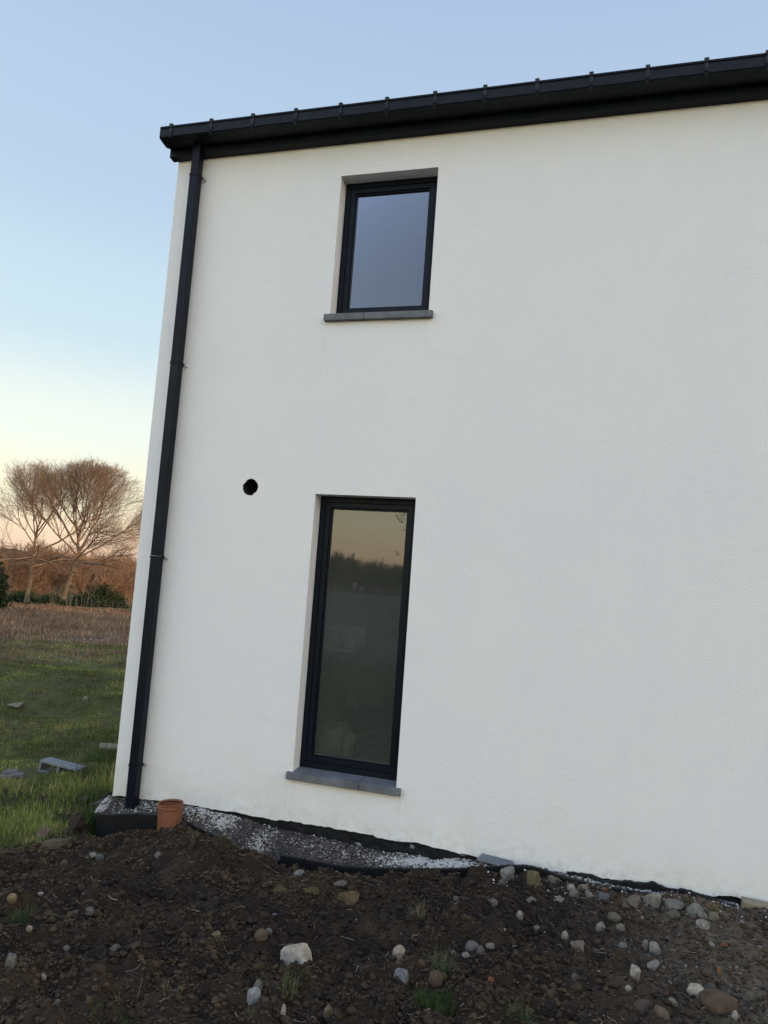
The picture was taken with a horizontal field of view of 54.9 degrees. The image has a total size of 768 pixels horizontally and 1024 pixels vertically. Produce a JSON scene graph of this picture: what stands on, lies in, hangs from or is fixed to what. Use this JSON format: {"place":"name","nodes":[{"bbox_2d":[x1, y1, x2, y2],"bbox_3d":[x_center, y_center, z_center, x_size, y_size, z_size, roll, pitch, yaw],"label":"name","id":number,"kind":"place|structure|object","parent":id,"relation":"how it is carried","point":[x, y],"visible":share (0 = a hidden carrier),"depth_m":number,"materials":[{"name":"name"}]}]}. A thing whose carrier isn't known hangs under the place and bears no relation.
{"place":"outdoors","nodes":[
{"label":"outdoors","id":0,"kind":"place"},
{"bbox_2d":[0,583,767,1023],"bbox_3d":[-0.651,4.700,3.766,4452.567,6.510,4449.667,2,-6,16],"label":"ground","id":1,"kind":"structure","parent":0,"point":[210,859],"depth_m":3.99,"materials":[{"name":"soil"}]},
{"bbox_2d":[0,557,12,609],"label":"evergreen bush","id":2,"kind":"object","parent":1,"relation":"on","point":[3,592],"visible":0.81,"depth_m":54.55,"materials":[{"name":"green plant"}]},
{"bbox_2d":[2,769,19,774],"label":"rubble","id":3,"kind":"object","parent":1,"relation":"on","point":[8,771],"visible":0.67,"depth_m":8.03,"materials":[{"name":"stone"}]},
{"bbox_2d":[5,953,16,969],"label":"stone","id":4,"kind":"object","parent":1,"relation":"on","point":[11,960],"visible":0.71,"depth_m":3.21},
{"bbox_2d":[7,893,16,903],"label":"stone","id":5,"kind":"object","parent":1,"relation":"on","point":[11,898],"visible":1,"depth_m":3.90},
{"bbox_2d":[0,549,27,591],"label":"bare tree","id":6,"kind":"object","parent":1,"relation":"on","point":[13,566],"visible":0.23,"depth_m":105.10,"materials":[{"name":"brown plant"}]},
{"bbox_2d":[7,702,23,708],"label":"stone","id":7,"kind":"object","parent":1,"relation":"on","point":[16,705],"visible":0.99,"depth_m":11.70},
{"bbox_2d":[10,772,25,778],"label":"rubble","id":8,"kind":"object","parent":1,"relation":"on","point":[18,774],"visible":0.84,"depth_m":7.97,"materials":[{"name":"stone"}]},
{"bbox_2d":[0,541,37,587],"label":"bare tree","id":9,"kind":"object","parent":1,"relation":"on","point":[13,557],"visible":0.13,"depth_m":109.49,"materials":[{"name":"brown plant"}]},
{"bbox_2d":[1,904,42,925],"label":"grass tuft","id":10,"kind":"object","parent":1,"relation":"on","point":[14,915],"visible":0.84,"depth_m":3.79,"materials":[{"name":"plant"}]},
{"bbox_2d":[5,590,40,603],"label":"evergreen bush","id":11,"kind":"object","parent":1,"relation":"on","point":[19,597],"visible":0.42,"depth_m":96.99,"materials":[{"name":"green plant"}]},
{"bbox_2d":[1,543,51,595],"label":"bare tree","id":12,"kind":"object","parent":1,"relation":"on","point":[25,567],"visible":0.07,"depth_m":115.32,"materials":[{"name":"brown plant"}]},
{"bbox_2d":[0,550,53,593],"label":"bare tree","id":13,"kind":"object","parent":1,"relation":"on","point":[19,569],"visible":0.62,"depth_m":98.38,"materials":[{"name":"brown plant"}]},
{"bbox_2d":[0,785,64,809],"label":"grass tuft","id":14,"kind":"object","parent":1,"relation":"on","point":[47,795],"visible":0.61,"depth_m":7.11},
{"bbox_2d":[7,539,76,598],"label":"bare tree","id":15,"kind":"object","parent":1,"relation":"on","point":[61,576],"visible":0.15,"depth_m":114.33,"materials":[{"name":"brown plant"}]},
{"bbox_2d":[35,825,51,838],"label":"stone","id":16,"kind":"object","parent":1,"relation":"on","point":[45,829],"visible":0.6,"depth_m":5.72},
{"bbox_2d":[18,539,70,596],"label":"bare tree","id":17,"kind":"object","parent":1,"relation":"on","point":[51,574],"visible":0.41,"depth_m":107.17,"materials":[{"name":"brown plant"}]},
{"bbox_2d":[20,540,77,594],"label":"bare tree","id":18,"kind":"object","parent":1,"relation":"on","point":[68,551],"visible":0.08,"depth_m":131.60,"materials":[{"name":"brown plant"}]},
{"bbox_2d":[0,457,100,603],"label":"oak tree","id":19,"kind":"object","parent":1,"relation":"on","point":[36,470],"visible":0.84,"depth_m":95.81,"materials":[{"name":"brown plant"}]},
{"bbox_2d":[36,838,71,852],"bbox_3d":[-2.438,2.471,5.489,0.232,0.101,0.186,5,-2,0],"label":"stone","id":20,"kind":"object","parent":1,"relation":"on","point":[53,844],"visible":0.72,"depth_m":5.43,"materials":[{"name":"stone"}]},
{"bbox_2d":[34,593,77,606],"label":"evergreen bush","id":21,"kind":"object","parent":1,"relation":"on","point":[45,600],"visible":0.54,"depth_m":93.25,"materials":[{"name":"green plant"}]},
{"bbox_2d":[37,757,85,774],"bbox_3d":[-3.576,2.854,8.222,0.460,0.130,0.190,10,-7,9],"label":"concrete block","id":22,"kind":"object","parent":1,"relation":"on","point":[45,763],"depth_m":8.19,"materials":[{"name":"concrete"}]},
{"bbox_2d":[0,802,125,868],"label":"grass","id":23,"kind":"structure","parent":1,"relation":"on","point":[32,835],"depth_m":6.11,"materials":[{"name":"plant"}]},
{"bbox_2d":[27,764,98,789],"bbox_3d":[-3.347,2.791,7.758,0.808,0.189,0.773,4,-6,2],"label":"grass tuft","id":24,"kind":"object","parent":1,"relation":"on","point":[55,780],"visible":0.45,"depth_m":7.77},
{"bbox_2d":[0,638,127,850],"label":"grass","id":25,"kind":"structure","parent":1,"relation":"on","point":[66,787],"depth_m":10.14,"materials":[{"name":"plant"}]},
{"bbox_2d":[39,543,89,596],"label":"bare tree","id":26,"kind":"object","parent":1,"relation":"on","point":[67,574],"visible":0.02,"depth_m":136.74,"materials":[{"name":"brown plant"}]},
{"bbox_2d":[0,601,131,672],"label":"scrub","id":27,"kind":"object","parent":1,"relation":"on","point":[19,620],"visible":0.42,"depth_m":32.57,"materials":[{"name":"brown plant"}]},
{"bbox_2d":[5,543,136,597],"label":"wood","id":28,"kind":"object","parent":1,"relation":"on","point":[79,563],"visible":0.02,"depth_m":157.57,"materials":[{"name":"brown plant"}]},
{"bbox_2d":[6,454,143,600],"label":"oak tree","id":29,"kind":"object","parent":1,"relation":"on","point":[81,472],"visible":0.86,"depth_m":95.85,"materials":[{"name":"brown plant"}]},
{"bbox_2d":[67,812,84,832],"bbox_3d":[-2.536,2.560,6.071,0.132,0.194,0.111,1,-7,31],"label":"stone","id":30,"kind":"object","parent":1,"relation":"on","point":[76,822],"visible":0.88,"depth_m":6.05,"materials":[{"name":"stone"}]},
{"bbox_2d":[46,548,116,597],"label":"bare tree","id":31,"kind":"object","parent":1,"relation":"on","point":[92,552],"visible":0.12,"depth_m":129.87,"materials":[{"name":"brown plant"}]},
{"bbox_2d":[73,801,97,835],"bbox_3d":[-2.386,2.623,6.318,0.545,0.363,0.490,2,-6,16],"label":"grass tuft","id":32,"kind":"object","parent":1,"relation":"on","point":[89,818],"visible":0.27,"depth_m":6.23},
{"bbox_2d":[63,560,109,596],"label":"bare tree","id":33,"kind":"object","parent":1,"relation":"on","point":[91,578],"visible":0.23,"depth_m":115.40,"materials":[{"name":"brown plant"}]},
{"bbox_2d":[66,591,108,606],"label":"evergreen bush","id":34,"kind":"object","parent":1,"relation":"on","point":[93,597],"visible":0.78,"depth_m":100.32,"materials":[{"name":"green plant"}]},
{"bbox_2d":[64,779,112,807],"bbox_3d":[-2.785,2.683,7.108,0.606,0.261,0.617,6,-6,-14],"label":"grass tuft","id":35,"kind":"object","parent":1,"relation":"on","point":[92,796],"visible":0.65,"depth_m":7.04,"materials":[{"name":"plant"}]},
{"bbox_2d":[59,564,119,596],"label":"bare tree","id":36,"kind":"object","parent":1,"relation":"on","point":[81,581],"visible":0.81,"depth_m":106.92,"materials":[{"name":"brown plant"}]},
{"bbox_2d":[85,906,93,915],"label":"stone","id":37,"kind":"object","parent":1,"relation":"on","point":[90,910],"visible":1,"depth_m":3.87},
{"bbox_2d":[71,755,115,785],"bbox_3d":[-3.066,2.786,8.008,0.780,0.281,0.818,2,-6,16],"label":"grass tuft","id":38,"kind":"object","parent":1,"relation":"on","point":[88,770],"visible":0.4,"depth_m":8.00,"materials":[{"name":"plant"}]},
{"bbox_2d":[76,743,116,764],"bbox_3d":[-3.355,2.876,8.903,0.852,0.284,0.802,2,-6,16],"label":"grass tuft","id":39,"kind":"object","parent":1,"relation":"on","point":[104,755],"visible":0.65,"depth_m":8.85,"materials":[{"name":"plant"}]},
{"bbox_2d":[78,556,124,594],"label":"bare tree","id":40,"kind":"object","parent":1,"relation":"on","point":[99,569],"visible":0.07,"depth_m":121.98,"materials":[{"name":"brown plant"}]},
{"bbox_2d":[85,582,121,607],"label":"evergreen bush","id":41,"kind":"object","parent":1,"relation":"on","point":[102,590],"visible":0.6,"depth_m":106.13,"materials":[{"name":"green plant"}]},
{"bbox_2d":[87,563,127,592],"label":"bare tree","id":42,"kind":"object","parent":1,"relation":"on","point":[114,580],"visible":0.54,"depth_m":111.25,"materials":[{"name":"brown plant"}]},
{"bbox_2d":[98,743,117,750],"bbox_3d":[-3.489,2.990,9.428,0.270,0.040,0.160,9,-1,-12],"label":"paving slab","id":43,"kind":"object","parent":1,"relation":"on","point":[112,745],"depth_m":9.38,"materials":[{"name":"beige concrete"}]},
{"bbox_2d":[91,994,128,1023],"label":"grass tuft","id":44,"kind":"object","parent":1,"relation":"on","point":[125,1021],"visible":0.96,"depth_m":3.00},
{"bbox_2d":[103,566,135,602],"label":"bare tree","id":45,"kind":"object","parent":1,"relation":"on","point":[129,583],"visible":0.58,"depth_m":115.48,"materials":[{"name":"brown plant"}]},
{"bbox_2d":[113,589,129,607],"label":"evergreen bush","id":46,"kind":"object","parent":1,"relation":"on","point":[120,599],"visible":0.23,"depth_m":109.82,"materials":[{"name":"green plant"}]},
{"bbox_2d":[112,558,136,603],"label":"bare tree","id":47,"kind":"object","parent":1,"relation":"on","point":[132,581],"visible":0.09,"depth_m":125.47,"materials":[{"name":"brown plant"}]},
{"bbox_2d":[95,792,157,837],"bbox_3d":[-2.163,2.647,6.495,0.688,0.447,1.709,6,-6,-18],"label":"drainage membrane","id":48,"kind":"object","parent":1,"relation":"on","point":[108,824],"visible":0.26,"depth_m":5.98,"materials":[{"name":"plastic"}]},
{"bbox_2d":[120,559,136,605],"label":"bare tree","id":49,"kind":"object","parent":1,"relation":"on","point":[132,564],"visible":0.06,"depth_m":120.83,"materials":[{"name":"brown plant"}]},
{"bbox_2d":[157,799,183,830],"bbox_3d":[-1.644,2.478,5.662,0.194,0.499,0.194,0,-5,16],"label":"drain pipe","id":50,"kind":"object","parent":1,"relation":"on","point":[170,811],"visible":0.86,"depth_m":5.61,"materials":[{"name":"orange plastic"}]},
{"bbox_2d":[182,818,238,847],"bbox_3d":[-1.272,2.556,5.592,0.763,0.392,0.049,2,-6,19],"label":"drainage membrane","id":51,"kind":"object","parent":1,"relation":"on","point":[193,827],"visible":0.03,"depth_m":5.66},
{"bbox_2d":[247,987,260,1005],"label":"stone","id":52,"kind":"object","parent":1,"relation":"on","point":[253,994],"visible":0.9,"depth_m":3.16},
{"bbox_2d":[253,980,262,991],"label":"stone","id":53,"kind":"object","parent":1,"relation":"on","point":[258,983],"visible":0.45,"depth_m":3.22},
{"bbox_2d":[254,928,267,942],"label":"stone","id":54,"kind":"object","parent":1,"relation":"on","point":[261,935],"visible":1,"depth_m":3.69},
{"bbox_2d":[272,885,287,892],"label":"stone","id":55,"kind":"object","parent":1,"relation":"on","point":[278,888],"visible":0.56,"depth_m":4.59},
{"bbox_2d":[267,961,302,1001],"bbox_3d":[-0.421,2.033,3.208,0.192,0.169,0.191,2,-6,16],"label":"grass tuft","id":56,"kind":"object","parent":1,"relation":"on","point":[288,983],"visible":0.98,"depth_m":3.20,"materials":[{"name":"plant"}]},
{"bbox_2d":[280,943,311,965],"bbox_3d":[-0.426,2.172,3.616,0.152,0.132,0.121,-4,-12,-1],"label":"stone","id":57,"kind":"object","parent":1,"relation":"on","point":[300,953],"visible":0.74,"depth_m":3.58,"materials":[{"name":"stone"}]},
{"bbox_2d":[303,887,319,895],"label":"stone","id":58,"kind":"object","parent":1,"relation":"on","point":[312,891],"visible":1,"depth_m":4.52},
{"bbox_2d":[323,1004,333,1022],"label":"stone","id":59,"kind":"object","parent":1,"relation":"on","point":[328,1013],"visible":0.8,"depth_m":3.11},
{"bbox_2d":[333,880,346,887],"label":"stone","id":60,"kind":"object","parent":1,"relation":"on","point":[341,883],"visible":1,"depth_m":4.62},
{"bbox_2d":[337,890,359,906],"bbox_3d":[-0.206,2.338,4.472,0.123,0.088,0.111,-1,-8,44],"label":"stone","id":61,"kind":"object","parent":1,"relation":"on","point":[351,897],"visible":0.94,"depth_m":4.45,"materials":[{"name":"stone"}]},
{"bbox_2d":[0,825,762,1023],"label":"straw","id":62,"kind":"object","parent":1,"relation":"on","point":[354,940],"visible":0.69,"depth_m":3.96,"materials":[{"name":"plant"}]},
{"bbox_2d":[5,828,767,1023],"bbox_3d":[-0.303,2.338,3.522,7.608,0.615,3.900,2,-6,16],"label":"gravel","id":63,"kind":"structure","parent":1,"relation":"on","point":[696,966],"depth_m":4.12,"materials":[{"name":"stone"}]},
{"bbox_2d":[392,944,404,959],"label":"stone","id":64,"kind":"object","parent":1,"relation":"on","point":[398,952],"visible":0.79,"depth_m":3.72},
{"bbox_2d":[393,968,408,982],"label":"stone","id":65,"kind":"object","parent":1,"relation":"on","point":[402,974],"visible":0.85,"depth_m":3.48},
{"bbox_2d":[407,898,425,918],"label":"grass tuft","id":66,"kind":"object","parent":1,"relation":"on","point":[416,911],"visible":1,"depth_m":4.24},
{"bbox_2d":[410,981,456,1017],"bbox_3d":[0.231,2.174,3.295,0.283,0.176,0.258,2,-6,16],"label":"grass tuft","id":67,"kind":"object","parent":1,"relation":"on","point":[439,1002],"visible":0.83,"depth_m":3.28,"materials":[{"name":"plant"}]},
{"bbox_2d":[428,970,442,987],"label":"stone","id":68,"kind":"object","parent":1,"relation":"on","point":[435,979],"visible":1,"depth_m":3.46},
{"bbox_2d":[409,938,464,974],"bbox_3d":[0.266,2.146,3.591,0.305,0.196,0.297,7,-6,-27],"label":"grass tuft","id":69,"kind":"object","parent":1,"relation":"on","point":[445,966],"visible":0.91,"depth_m":3.59,"materials":[{"name":"plant"}]},
{"bbox_2d":[112,50,767,904],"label":"house","id":70,"kind":"structure","parent":1,"relation":"on","point":[454,530],"depth_m":5.71,"materials":[{"name":"paint"}]},
{"bbox_2d":[286,496,415,796],"bbox_3d":[-0.212,1.004,5.903,0.928,2.265,0.257,2,-6,16],"label":"window","id":71,"kind":"structure","parent":70,"relation":"in","point":[354,691],"depth_m":5.97,"materials":[{"name":"glass"}]},
{"bbox_2d":[323,176,437,321],"bbox_3d":[0.020,-2.204,6.221,0.928,1.286,0.257,2,-6,16],"label":"window","id":72,"kind":"structure","parent":70,"relation":"in","point":[388,234],"depth_m":6.30,"materials":[{"name":"glass"}]},
{"bbox_2d":[567,871,734,906],"bbox_3d":[1.788,2.563,5.011,1.074,0.132,0.027,2,-6,17],"label":"drainage membrane","id":73,"kind":"object","parent":70,"relation":"attached to","point":[654,886],"visible":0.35,"depth_m":5.02,"materials":[{"name":"plastic"}]},
{"bbox_2d":[280,854,649,895],"bbox_3d":[0.763,2.643,5.144,3.133,0.421,0.080,3,-6,12],"label":"drainage membrane","id":74,"kind":"object","parent":1,"relation":"on","point":[313,865],"visible":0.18,"depth_m":5.28,"materials":[{"name":"plastic"}]},
{"bbox_2d":[465,940,478,951],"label":"stone","id":75,"kind":"object","parent":1,"relation":"on","point":[471,946],"visible":0.82,"depth_m":3.85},
{"bbox_2d":[476,945,484,955],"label":"stone","id":76,"kind":"object","parent":1,"relation":"on","point":[480,951],"visible":0.98,"depth_m":3.80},
{"bbox_2d":[486,942,494,949],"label":"stone","id":77,"kind":"object","parent":1,"relation":"on","point":[490,946],"visible":1,"depth_m":3.92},
{"bbox_2d":[487,898,498,907],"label":"stone","id":78,"kind":"object","parent":1,"relation":"on","point":[494,902],"visible":0.98,"depth_m":4.44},
{"bbox_2d":[500,866,514,881],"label":"stone","id":79,"kind":"object","parent":1,"relation":"on","point":[507,873],"visible":1,"depth_m":5.02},
{"bbox_2d":[505,996,541,1023],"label":"grass tuft","id":80,"kind":"object","parent":1,"relation":"on","point":[521,1010],"visible":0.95,"depth_m":3.25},
{"bbox_2d":[527,870,540,886],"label":"stone","id":81,"kind":"object","parent":1,"relation":"on","point":[533,877],"visible":0.68,"depth_m":4.85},
{"bbox_2d":[548,875,562,883],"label":"stone","id":82,"kind":"object","parent":1,"relation":"on","point":[552,878],"visible":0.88,"depth_m":5.02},
{"bbox_2d":[569,889,578,898],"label":"stone","id":83,"kind":"object","parent":1,"relation":"on","point":[573,892],"visible":0.81,"depth_m":4.75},
{"bbox_2d":[570,940,583,951],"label":"stone","id":84,"kind":"object","parent":1,"relation":"on","point":[578,945],"visible":0.84,"depth_m":3.93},
{"bbox_2d":[576,884,589,891],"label":"stone","id":85,"kind":"object","parent":1,"relation":"on","point":[583,887],"visible":0.73,"depth_m":4.92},
{"bbox_2d":[595,921,604,931],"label":"stone","id":86,"kind":"object","parent":1,"relation":"on","point":[600,926],"visible":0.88,"depth_m":4.33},
{"bbox_2d":[597,891,610,900],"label":"stone","id":87,"kind":"object","parent":1,"relation":"on","point":[604,896],"visible":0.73,"depth_m":4.71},
{"bbox_2d":[607,912,620,922],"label":"stone","id":88,"kind":"object","parent":1,"relation":"on","point":[615,917],"visible":1,"depth_m":4.42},
{"bbox_2d":[615,924,625,931],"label":"stone","id":89,"kind":"object","parent":1,"relation":"on","point":[620,927],"visible":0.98,"depth_m":4.31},
{"bbox_2d":[619,898,631,909],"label":"stone","id":90,"kind":"object","parent":1,"relation":"on","point":[624,904],"visible":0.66,"depth_m":4.71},
{"bbox_2d":[484,866,766,922],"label":"foam crumbs","id":91,"kind":"object","parent":1,"relation":"on","point":[614,894],"visible":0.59,"depth_m":4.85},
{"bbox_2d":[627,894,640,907],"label":"stone","id":92,"kind":"object","parent":1,"relation":"on","point":[634,900],"visible":1,"depth_m":4.70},
{"bbox_2d":[629,964,640,980],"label":"stone","id":93,"kind":"object","parent":1,"relation":"on","point":[635,971],"visible":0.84,"depth_m":3.64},
{"bbox_2d":[633,999,650,1015],"bbox_3d":[1.180,2.257,3.358,0.126,0.079,0.100,6,-11,0],"label":"stone","id":94,"kind":"object","parent":1,"relation":"on","point":[641,1005],"visible":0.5,"depth_m":3.34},
{"bbox_2d":[642,939,648,950],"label":"stone","id":95,"kind":"object","parent":1,"relation":"on","point":[645,944],"visible":1,"depth_m":4.09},
{"bbox_2d":[643,893,660,907],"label":"stone","id":96,"kind":"object","parent":1,"relation":"on","point":[653,900],"visible":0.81,"depth_m":4.71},
{"bbox_2d":[647,959,659,971],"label":"stone","id":97,"kind":"object","parent":1,"relation":"on","point":[653,965],"visible":0.97,"depth_m":3.80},
{"bbox_2d":[649,941,660,955],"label":"stone","id":98,"kind":"object","parent":1,"relation":"on","point":[654,949],"visible":0.84,"depth_m":4.07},
{"bbox_2d":[653,1005,668,1019],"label":"stone","id":99,"kind":"object","parent":1,"relation":"on","point":[660,1011],"visible":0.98,"depth_m":3.27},
{"bbox_2d":[667,909,679,919],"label":"stone","id":100,"kind":"object","parent":1,"relation":"on","point":[673,914],"visible":0.97,"depth_m":4.54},
{"bbox_2d":[664,898,684,910],"bbox_3d":[1.833,2.475,4.659,0.120,0.061,0.096,0,-2,0],"label":"stone","id":101,"kind":"object","parent":1,"relation":"on","point":[676,904],"visible":0.83,"depth_m":4.64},
{"bbox_2d":[686,902,703,917],"bbox_3d":[1.913,2.457,4.551,0.092,0.112,0.074,2,-10,0],"label":"stone","id":102,"kind":"object","parent":1,"relation":"on","point":[693,909],"visible":0.77,"depth_m":4.53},
{"bbox_2d":[687,983,703,998],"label":"stone","id":103,"kind":"object","parent":1,"relation":"on","point":[695,988],"visible":0.59,"depth_m":3.60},
{"bbox_2d":[696,919,709,929],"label":"stone","id":104,"kind":"object","parent":1,"relation":"on","point":[703,924],"visible":1,"depth_m":4.43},
{"bbox_2d":[697,911,708,919],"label":"stone","id":105,"kind":"object","parent":1,"relation":"on","point":[703,915],"visible":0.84,"depth_m":4.49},
{"bbox_2d":[704,982,715,988],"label":"stone","id":106,"kind":"object","parent":1,"relation":"on","point":[709,985],"visible":0.34,"depth_m":3.59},
{"bbox_2d":[708,912,718,922],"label":"stone","id":107,"kind":"object","parent":1,"relation":"on","point":[714,916],"visible":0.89,"depth_m":4.49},
{"bbox_2d":[698,989,737,1015],"bbox_3d":[1.547,2.276,3.421,0.172,0.116,0.138,5,-8,0],"label":"stone","id":108,"kind":"object","parent":1,"relation":"on","point":[717,1002],"visible":0.83,"depth_m":3.38,"materials":[{"name":"stone"}]},
{"bbox_2d":[741,896,767,908],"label":"kerb beam","id":109,"kind":"structure","parent":1,"relation":"on","point":[749,903],"depth_m":4.74,"materials":[{"name":"beige concrete"}]},
{"bbox_2d":[0,0,767,562],"label":"sky","id":110,"kind":"structure","parent":0,"point":[88,179],"materials":[{"name":"blue"}]},
{"bbox_2d":[94,795,740,910],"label":"backfill gravel","id":111,"kind":"structure","parent":0,"point":[348,849],"depth_m":5.62,"materials":[{"name":"gravel"}]},
{"bbox_2d":[95,795,739,909],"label":"foam crumbs","id":112,"kind":"object","parent":111,"relation":"on","point":[423,860],"visible":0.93,"depth_m":5.52,"materials":[{"name":"plastic"}]},
{"bbox_2d":[476,853,514,864],"bbox_3d":[0.811,2.497,5.282,0.300,0.013,0.070,9,31,14],"label":"slate","id":113,"kind":"object","parent":111,"relation":"on","point":[488,859],"visible":0.71,"depth_m":5.29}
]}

